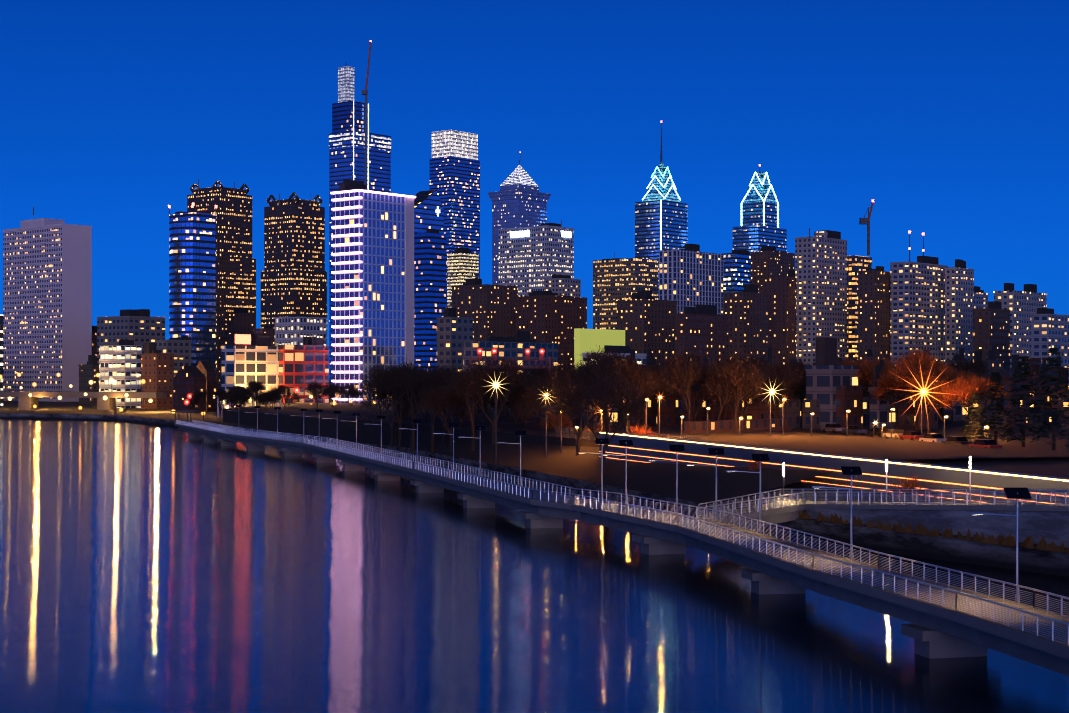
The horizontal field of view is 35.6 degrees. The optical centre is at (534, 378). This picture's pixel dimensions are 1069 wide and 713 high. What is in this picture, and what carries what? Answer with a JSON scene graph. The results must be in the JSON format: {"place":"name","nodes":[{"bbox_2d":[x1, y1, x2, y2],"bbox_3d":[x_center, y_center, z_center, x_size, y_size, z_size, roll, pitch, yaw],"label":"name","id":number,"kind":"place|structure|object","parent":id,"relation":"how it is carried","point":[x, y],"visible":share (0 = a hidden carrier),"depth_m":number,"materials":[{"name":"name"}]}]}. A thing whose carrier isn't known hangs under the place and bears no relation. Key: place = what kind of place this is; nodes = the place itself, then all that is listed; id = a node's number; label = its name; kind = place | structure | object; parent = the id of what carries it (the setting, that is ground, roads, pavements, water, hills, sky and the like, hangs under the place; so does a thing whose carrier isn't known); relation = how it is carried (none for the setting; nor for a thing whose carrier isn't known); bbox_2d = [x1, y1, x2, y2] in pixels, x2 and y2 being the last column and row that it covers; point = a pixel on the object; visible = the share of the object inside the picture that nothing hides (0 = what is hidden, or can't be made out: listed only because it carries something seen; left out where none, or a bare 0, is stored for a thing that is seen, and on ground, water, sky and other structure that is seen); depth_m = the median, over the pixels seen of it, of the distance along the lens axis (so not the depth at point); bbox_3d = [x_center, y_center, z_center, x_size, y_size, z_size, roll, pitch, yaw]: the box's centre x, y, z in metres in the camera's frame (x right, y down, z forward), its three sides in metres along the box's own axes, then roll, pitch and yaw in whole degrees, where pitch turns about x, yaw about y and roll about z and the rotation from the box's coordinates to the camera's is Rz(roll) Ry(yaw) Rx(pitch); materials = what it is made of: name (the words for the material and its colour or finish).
{"place":"outdoors","nodes":[
{"label":"outdoors","id":0,"kind":"place"},
{"bbox_2d":[216,256,255,333],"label":"high-rise building","id":1,"kind":"structure","parent":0,"point":[235,282],"depth_m":1399.69,"materials":[{"name":"black glass"}]},
{"bbox_2d":[261,269,326,328],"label":"high-rise building","id":2,"kind":"structure","parent":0,"point":[287,292],"depth_m":1350.11,"materials":[{"name":"black glass"}]},
{"bbox_2d":[0,393,1065,549],"bbox_3d":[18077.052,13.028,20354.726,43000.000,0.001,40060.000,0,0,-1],"label":"ground","id":3,"kind":"structure","parent":0,"point":[44,407],"depth_m":642.27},
{"bbox_2d":[0,314,3,405],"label":"office","id":4,"kind":"structure","parent":3,"relation":"on","point":[1,345],"depth_m":803.44,"materials":[{"name":"grey concrete"}]},
{"bbox_2d":[3,218,91,401],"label":"building","id":5,"kind":"structure","parent":3,"relation":"on","point":[47,304],"depth_m":955.14,"materials":[{"name":"grey concrete"}]},
{"bbox_2d":[0,391,166,409],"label":"bridge","id":6,"kind":"structure","parent":3,"relation":"on","point":[27,400],"depth_m":692.08,"materials":[{"name":"concrete"}]},
{"bbox_2d":[78,355,98,403],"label":"building","id":7,"kind":"structure","parent":3,"relation":"on","point":[88,372],"depth_m":855.84,"materials":[{"name":"grey"}]},
{"bbox_2d":[92,326,96,363],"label":"building","id":8,"kind":"structure","parent":3,"relation":"on","point":[94,340],"depth_m":997.57,"materials":[{"name":"grey"}]},
{"bbox_2d":[99,339,142,407],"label":"building","id":9,"kind":"structure","parent":3,"relation":"on","point":[120,365],"depth_m":738.91,"materials":[{"name":"grey concrete"}]},
{"bbox_2d":[97,309,165,363],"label":"building","id":10,"kind":"structure","parent":3,"relation":"on","point":[140,326],"depth_m":903.86,"materials":[{"name":"concrete"}]},
{"bbox_2d":[140,343,173,408],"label":"building","id":11,"kind":"structure","parent":3,"relation":"on","point":[157,370],"depth_m":718.52,"materials":[{"name":"brick"}]},
{"bbox_2d":[155,335,191,375],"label":"building","id":12,"kind":"structure","parent":3,"relation":"on","point":[181,350],"depth_m":849.95,"materials":[{"name":"concrete"}]},
{"bbox_2d":[173,366,205,412],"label":"brick gable house","id":13,"kind":"structure","parent":3,"relation":"on","point":[188,381],"depth_m":639.18,"materials":[{"name":"brown brick"}]},
{"bbox_2d":[168,203,216,369],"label":"curved glass tower","id":14,"kind":"structure","parent":3,"relation":"on","point":[192,274],"depth_m":997.69,"materials":[{"name":"blue glass"}]},
{"bbox_2d":[197,360,216,411],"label":"brick gable house","id":15,"kind":"structure","parent":3,"relation":"on","point":[207,370],"depth_m":652.68,"materials":[{"name":"brown brick"}]},
{"bbox_2d":[187,181,251,258],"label":"high-rise building","id":16,"kind":"structure","parent":3,"relation":"on","point":[233,210],"depth_m":1406.92,"materials":[{"name":"stone"}]},
{"bbox_2d":[216,308,253,390],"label":"building","id":17,"kind":"structure","parent":3,"relation":"on","point":[239,321],"depth_m":1098.45,"materials":[{"name":"brown"}]},
{"bbox_2d":[253,324,274,345],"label":"building","id":18,"kind":"structure","parent":3,"relation":"on","point":[267,329],"depth_m":999.52,"materials":[{"name":"brick"}]},
{"bbox_2d":[221,334,328,407],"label":"building","id":19,"kind":"structure","parent":3,"relation":"on","point":[246,358],"depth_m":609.18,"materials":[{"name":"beige concrete"}]},
{"bbox_2d":[264,192,324,270],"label":"high-rise building","id":20,"kind":"structure","parent":3,"relation":"on","point":[294,232],"depth_m":1357.00,"materials":[{"name":"stone"}]},
{"bbox_2d":[274,315,326,345],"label":"building","id":21,"kind":"structure","parent":3,"relation":"on","point":[294,329],"depth_m":822.29,"materials":[{"name":"grey"}]},
{"bbox_2d":[329,66,390,384],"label":"skyscraper","id":22,"kind":"structure","parent":3,"relation":"on","point":[347,148],"depth_m":1508.42,"materials":[{"name":"blue glass"}]},
{"bbox_2d":[362,40,371,184],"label":"construction crane","id":23,"kind":"object","parent":22,"relation":"on","point":[365,92],"visible":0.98,"depth_m":1489.18,"materials":[{"name":"grey metal"}]},
{"bbox_2d":[429,130,479,277],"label":"skyscraper","id":24,"kind":"structure","parent":3,"relation":"on","point":[454,171],"depth_m":1810.59,"materials":[{"name":"blue glass"}]},
{"bbox_2d":[447,248,478,307],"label":"lit tower","id":25,"kind":"structure","parent":3,"relation":"on","point":[462,265],"depth_m":1504.37,"materials":[{"name":"grey"}]},
{"bbox_2d":[469,348,550,420],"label":"signal gantry","id":26,"kind":"object","parent":3,"relation":"on","point":[527,354],"visible":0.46,"depth_m":341.47,"materials":[{"name":"black"}]},
{"bbox_2d":[488,160,550,284],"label":"skyscraper","id":27,"kind":"structure","parent":3,"relation":"on","point":[518,199],"depth_m":1715.51,"materials":[{"name":"blue glass"}]},
{"bbox_2d":[187,346,995,475],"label":"trees","id":28,"kind":"object","parent":3,"relation":"on","point":[577,390],"visible":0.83,"depth_m":281.43,"materials":[{"name":"brown plant"}]},
{"bbox_2d":[616,290,676,364],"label":"brown apartment building","id":29,"kind":"structure","parent":3,"relation":"on","point":[645,320],"depth_m":886.95,"materials":[{"name":"grey"}]},
{"bbox_2d":[251,409,1068,504],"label":"rail embankment","id":30,"kind":"structure","parent":3,"relation":"on","point":[696,483],"depth_m":220.10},
{"bbox_2d":[556,427,700,440],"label":"track fence","id":31,"kind":"object","parent":30,"relation":"on","point":[587,433],"visible":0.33,"depth_m":245.43,"materials":[{"name":"grey metal"}]},
{"bbox_2d":[635,121,686,299],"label":"skyscraper","id":32,"kind":"structure","parent":3,"relation":"on","point":[660,216],"depth_m":1767.45,"materials":[{"name":"blue glass"}]},
{"bbox_2d":[659,244,723,314],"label":"office building","id":33,"kind":"structure","parent":3,"relation":"on","point":[690,275],"depth_m":1012.67,"materials":[{"name":"grey"}]},
{"bbox_2d":[539,413,923,501],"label":"dry bushes","id":34,"kind":"object","parent":3,"relation":"on","point":[911,484],"visible":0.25,"depth_m":247.40,"materials":[{"name":"brown plant"}]},
{"bbox_2d":[495,385,987,465],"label":"lamp posts","id":35,"kind":"object","parent":3,"relation":"on","point":[659,397],"visible":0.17,"depth_m":247.55,"materials":[{"name":"grey metal"}]},
{"bbox_2d":[723,284,768,362],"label":"brown apartment building","id":36,"kind":"structure","parent":3,"relation":"on","point":[746,311],"depth_m":906.43,"materials":[{"name":"grey"}]},
{"bbox_2d":[733,164,786,253],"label":"skyscraper","id":37,"kind":"structure","parent":3,"relation":"on","point":[757,229],"depth_m":1825.33,"materials":[{"name":"blue glass"}]},
{"bbox_2d":[762,270,796,366],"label":"brown apartment building","id":38,"kind":"structure","parent":3,"relation":"on","point":[781,291],"depth_m":955.12,"materials":[{"name":"brick"}]},
{"bbox_2d":[795,230,846,364],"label":"building","id":39,"kind":"structure","parent":3,"relation":"on","point":[821,279],"depth_m":958.97,"materials":[{"name":"grey"}]},
{"bbox_2d":[599,432,1068,503],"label":"trails","id":40,"kind":"object","parent":3,"relation":"on","point":[644,448],"visible":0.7,"depth_m":172.66,"materials":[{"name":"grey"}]},
{"bbox_2d":[700,501,1068,547],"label":"walkway","id":41,"kind":"structure","parent":3,"relation":"on","point":[1037,522],"depth_m":139.24,"materials":[{"name":"concrete"}]},
{"bbox_2d":[783,456,970,500],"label":"posts","id":42,"kind":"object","parent":41,"relation":"on","point":[887,470],"depth_m":141.43,"materials":[{"name":"silver metal"}]},
{"bbox_2d":[697,489,1068,520],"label":"ramp railing","id":43,"kind":"object","parent":41,"relation":"on","point":[803,495],"visible":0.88,"depth_m":145.24,"materials":[{"name":"silver metal"}]},
{"bbox_2d":[890,231,947,365],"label":"high-rise building","id":44,"kind":"structure","parent":3,"relation":"on","point":[917,305],"depth_m":910.79,"materials":[{"name":"grey"}]},
{"bbox_2d":[799,510,1068,553],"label":"ledge dry grass","id":45,"kind":"structure","parent":3,"relation":"on","point":[1009,540],"depth_m":136.76,"materials":[{"name":"brown plant"}]},
{"bbox_2d":[0,418,1068,712],"bbox_3d":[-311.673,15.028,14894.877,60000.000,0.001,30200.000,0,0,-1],"label":"river water","id":46,"kind":"structure","parent":0,"point":[148,568],"depth_m":108.30,"materials":[{"name":"blue liquid"}]},
{"bbox_2d":[175,423,1068,675],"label":"boardwalk deck","id":47,"kind":"structure","parent":46,"relation":"in","point":[934,630],"depth_m":115.83,"materials":[{"name":"concrete"}]},
{"bbox_2d":[176,420,1068,645],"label":"boardwalk railing","id":48,"kind":"object","parent":47,"relation":"on","point":[274,435],"visible":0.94,"depth_m":115.85,"materials":[{"name":"silver metal"}]},
{"bbox_2d":[227,405,1031,601],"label":"boardwalk lamp posts","id":49,"kind":"object","parent":47,"relation":"on","point":[1017,494],"visible":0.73,"depth_m":139.07,"materials":[{"name":"silver metal"}]},
{"bbox_2d":[0,413,1068,576],"bbox_3d":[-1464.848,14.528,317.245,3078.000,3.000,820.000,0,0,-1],"label":"river wall","id":50,"kind":"structure","parent":0,"point":[969,552],"depth_m":150.24,"materials":[{"name":"grey concrete"}]},
{"bbox_2d":[0,0,1068,345],"label":"sky","id":51,"kind":"structure","parent":0,"point":[950,116],"materials":[{"name":"blue"}]},
{"bbox_2d":[222,399,1068,477],"bbox_3d":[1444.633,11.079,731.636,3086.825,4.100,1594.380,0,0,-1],"label":"neighbourhood ground","id":52,"kind":"structure","parent":0,"point":[1054,466],"depth_m":295.93,"materials":[{"name":"brown soil"}]},
{"bbox_2d":[330,180,415,402],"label":"building","id":53,"kind":"structure","parent":52,"relation":"on","point":[372,281],"depth_m":623.96,"materials":[{"name":"grey"}]},
{"bbox_2d":[414,190,443,233],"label":"skyscraper","id":54,"kind":"structure","parent":52,"relation":"on","point":[428,211],"depth_m":1309.84,"materials":[{"name":"blue glass"}]},
{"bbox_2d":[414,229,446,371],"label":"skyscraper","id":55,"kind":"structure","parent":52,"relation":"on","point":[430,274],"depth_m":1202.08,"materials":[{"name":"blue glass"}]},
{"bbox_2d":[436,307,473,374],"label":"building","id":56,"kind":"structure","parent":52,"relation":"on","point":[454,332],"depth_m":700.78,"materials":[{"name":"concrete"}]},
{"bbox_2d":[452,278,517,340],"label":"building","id":57,"kind":"structure","parent":52,"relation":"on","point":[490,309],"depth_m":1056.97,"materials":[{"name":"grey"}]},
{"bbox_2d":[463,330,557,403],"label":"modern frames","id":58,"kind":"structure","parent":52,"relation":"on","point":[518,343],"depth_m":613.33,"materials":[{"name":"grey"}]},
{"bbox_2d":[498,223,573,295],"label":"white office","id":59,"kind":"structure","parent":52,"relation":"on","point":[531,258],"depth_m":1262.66,"materials":[{"name":"grey"}]},
{"bbox_2d":[515,291,586,369],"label":"building","id":60,"kind":"structure","parent":52,"relation":"on","point":[546,317],"depth_m":1009.27,"materials":[{"name":"brick"}]},
{"bbox_2d":[544,274,580,296],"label":"building","id":61,"kind":"structure","parent":52,"relation":"on","point":[565,285],"depth_m":1155.76,"materials":[{"name":"grey"}]},
{"bbox_2d":[574,328,624,366],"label":"building","id":62,"kind":"structure","parent":52,"relation":"on","point":[585,340],"depth_m":807.14,"materials":[{"name":"yellow"}]},
{"bbox_2d":[584,387,616,425],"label":"row house","id":63,"kind":"structure","parent":52,"relation":"on","point":[609,410],"depth_m":300.05,"materials":[{"name":"brown"}]},
{"bbox_2d":[582,345,646,365],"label":"building","id":64,"kind":"structure","parent":52,"relation":"on","point":[626,350],"depth_m":574.57,"materials":[{"name":"grey"}]},
{"bbox_2d":[593,258,657,329],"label":"lit office","id":65,"kind":"structure","parent":52,"relation":"on","point":[615,279],"depth_m":1315.00,"materials":[{"name":"brown"}]},
{"bbox_2d":[625,383,656,425],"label":"row house","id":66,"kind":"structure","parent":52,"relation":"on","point":[652,414],"depth_m":301.36,"materials":[{"name":"brown brick"}]},
{"bbox_2d":[656,367,679,425],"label":"row house","id":67,"kind":"structure","parent":52,"relation":"on","point":[668,410],"depth_m":299.59,"materials":[{"name":"brown brick"}]},
{"bbox_2d":[682,384,705,425],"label":"row house","id":68,"kind":"structure","parent":52,"relation":"on","point":[701,415],"depth_m":300.09,"materials":[{"name":"brown brick"}]},
{"bbox_2d":[675,304,728,367],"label":"building","id":69,"kind":"structure","parent":52,"relation":"on","point":[703,329],"depth_m":772.21,"materials":[{"name":"brick"}]},
{"bbox_2d":[706,391,723,420],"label":"row house","id":70,"kind":"structure","parent":52,"relation":"on","point":[713,411],"depth_m":299.50,"materials":[{"name":"brown brick"}]},
{"bbox_2d":[725,396,743,419],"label":"row house","id":71,"kind":"structure","parent":52,"relation":"on","point":[730,414],"depth_m":299.50,"materials":[{"name":"brown brick"}]},
{"bbox_2d":[722,250,750,292],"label":"office building","id":72,"kind":"structure","parent":52,"relation":"on","point":[736,270],"depth_m":1407.70,"materials":[{"name":"grey"}]},
{"bbox_2d":[684,418,790,432],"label":"red shed","id":73,"kind":"structure","parent":52,"relation":"on","point":[722,425],"depth_m":270.54,"materials":[{"name":"grey"}]},
{"bbox_2d":[744,360,778,418],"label":"row house","id":74,"kind":"structure","parent":52,"relation":"on","point":[758,411],"depth_m":300.53,"materials":[{"name":"brick"}]},
{"bbox_2d":[750,246,794,292],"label":"building","id":75,"kind":"structure","parent":52,"relation":"on","point":[768,261],"depth_m":1360.77,"materials":[{"name":"brown"}]},
{"bbox_2d":[779,399,799,428],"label":"row house","id":76,"kind":"structure","parent":52,"relation":"on","point":[793,413],"depth_m":300.74,"materials":[{"name":"grey"}]},
{"bbox_2d":[802,399,819,428],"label":"row house","id":77,"kind":"structure","parent":52,"relation":"on","point":[809,406],"depth_m":300.13,"materials":[{"name":"grey"}]},
{"bbox_2d":[805,337,859,428],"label":"building","id":78,"kind":"structure","parent":52,"relation":"on","point":[826,374],"depth_m":301.18,"materials":[{"name":"grey concrete"}]},
{"bbox_2d":[836,385,862,428],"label":"row house","id":79,"kind":"structure","parent":52,"relation":"on","point":[849,398],"depth_m":300.70,"materials":[{"name":"brown brick"}]},
{"bbox_2d":[847,255,871,361],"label":"high-rise building","id":80,"kind":"structure","parent":52,"relation":"on","point":[855,264],"depth_m":1105.11,"materials":[{"name":"grey"}]},
{"bbox_2d":[859,200,873,254],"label":"tower crane","id":81,"kind":"object","parent":80,"relation":"on","point":[864,220],"visible":1,"depth_m":1097.25,"materials":[{"name":"grey metal"}]},
{"bbox_2d":[858,266,889,364],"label":"dark apartment building","id":82,"kind":"structure","parent":52,"relation":"on","point":[874,310],"depth_m":906.73,"materials":[{"name":"brown"}]},
{"bbox_2d":[868,360,894,428],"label":"row house","id":83,"kind":"structure","parent":52,"relation":"on","point":[880,413],"depth_m":300.61,"materials":[{"name":"grey"}]},
{"bbox_2d":[898,400,914,428],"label":"row house","id":84,"kind":"structure","parent":52,"relation":"on","point":[906,414],"depth_m":300.35,"materials":[{"name":"grey"}]},
{"bbox_2d":[899,431,923,439],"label":"parked car","id":85,"kind":"object","parent":52,"relation":"on","point":[913,435],"visible":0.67,"depth_m":239.84,"materials":[{"name":"red paint"}]},
{"bbox_2d":[837,348,1005,434],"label":"trees","id":86,"kind":"object","parent":52,"relation":"on","point":[903,379],"visible":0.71,"depth_m":277.08,"materials":[{"name":"brown plant"}]},
{"bbox_2d":[915,350,937,428],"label":"row house","id":87,"kind":"structure","parent":52,"relation":"on","point":[933,420],"depth_m":300.77,"materials":[{"name":"brick"}]},
{"bbox_2d":[919,434,946,441],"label":"parked car","id":88,"kind":"object","parent":52,"relation":"on","point":[933,437],"visible":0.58,"depth_m":227.92,"materials":[{"name":"grey paint"}]},
{"bbox_2d":[945,398,968,419],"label":"row house","id":89,"kind":"structure","parent":52,"relation":"on","point":[959,410],"depth_m":361.33,"materials":[{"name":"grey"}]},
{"bbox_2d":[941,436,972,444],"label":"parked car","id":90,"kind":"object","parent":52,"relation":"on","point":[961,440],"visible":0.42,"depth_m":217.25,"materials":[{"name":"black paint"}]},
{"bbox_2d":[944,259,973,363],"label":"high-rise building","id":91,"kind":"structure","parent":52,"relation":"on","point":[959,291],"depth_m":911.71,"materials":[{"name":"grey"}]},
{"bbox_2d":[974,286,988,308],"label":"building","id":92,"kind":"structure","parent":52,"relation":"on","point":[980,298],"depth_m":1020.26,"materials":[{"name":"grey"}]},
{"bbox_2d":[969,439,1001,447],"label":"parked car","id":93,"kind":"object","parent":52,"relation":"on","point":[984,443],"visible":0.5,"depth_m":205.86,"materials":[{"name":"red paint"}]},
{"bbox_2d":[968,375,1003,428],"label":"row house","id":94,"kind":"structure","parent":52,"relation":"on","point":[987,413],"depth_m":301.73,"materials":[{"name":"grey"}]},
{"bbox_2d":[972,301,1009,368],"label":"building","id":95,"kind":"structure","parent":52,"relation":"on","point":[990,325],"depth_m":767.94,"materials":[{"name":"grey"}]},
{"bbox_2d":[984,346,1003,377],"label":"building","id":96,"kind":"structure","parent":52,"relation":"on","point":[996,365],"depth_m":523.65,"materials":[{"name":"grey"}]},
{"bbox_2d":[958,348,1068,449],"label":"evergreen trees","id":97,"kind":"object","parent":52,"relation":"on","point":[1023,427],"visible":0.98,"depth_m":218.61,"materials":[{"name":"green plant"}]},
{"bbox_2d":[1002,355,1028,428],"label":"row house","id":98,"kind":"structure","parent":52,"relation":"on","point":[1019,384],"depth_m":301.76,"materials":[{"name":"grey"}]},
{"bbox_2d":[993,283,1046,368],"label":"apartment building","id":99,"kind":"structure","parent":52,"relation":"on","point":[1021,306],"depth_m":830.36,"materials":[{"name":"grey"}]},
{"bbox_2d":[990,410,1058,427],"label":"house","id":100,"kind":"structure","parent":52,"relation":"on","point":[1051,422],"depth_m":310.71,"materials":[{"name":"grey"}]},
{"bbox_2d":[1024,358,1040,407],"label":"building","id":101,"kind":"structure","parent":52,"relation":"on","point":[1034,363],"depth_m":523.52,"materials":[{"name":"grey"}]},
{"bbox_2d":[1033,358,1052,409],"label":"row house","id":102,"kind":"structure","parent":52,"relation":"on","point":[1048,397],"depth_m":362.07,"materials":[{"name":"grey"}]},
{"bbox_2d":[1030,308,1068,384],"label":"building","id":103,"kind":"structure","parent":52,"relation":"on","point":[1049,328],"depth_m":707.30,"materials":[{"name":"grey concrete"}]},
{"bbox_2d":[1050,375,1068,418],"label":"row house","id":104,"kind":"structure","parent":52,"relation":"on","point":[1058,404],"depth_m":361.29,"materials":[{"name":"brick"}]},
{"bbox_2d":[1061,393,1068,428],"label":"row house","id":105,"kind":"structure","parent":52,"relation":"on","point":[1066,403],"depth_m":301.26,"materials":[{"name":"grey"}]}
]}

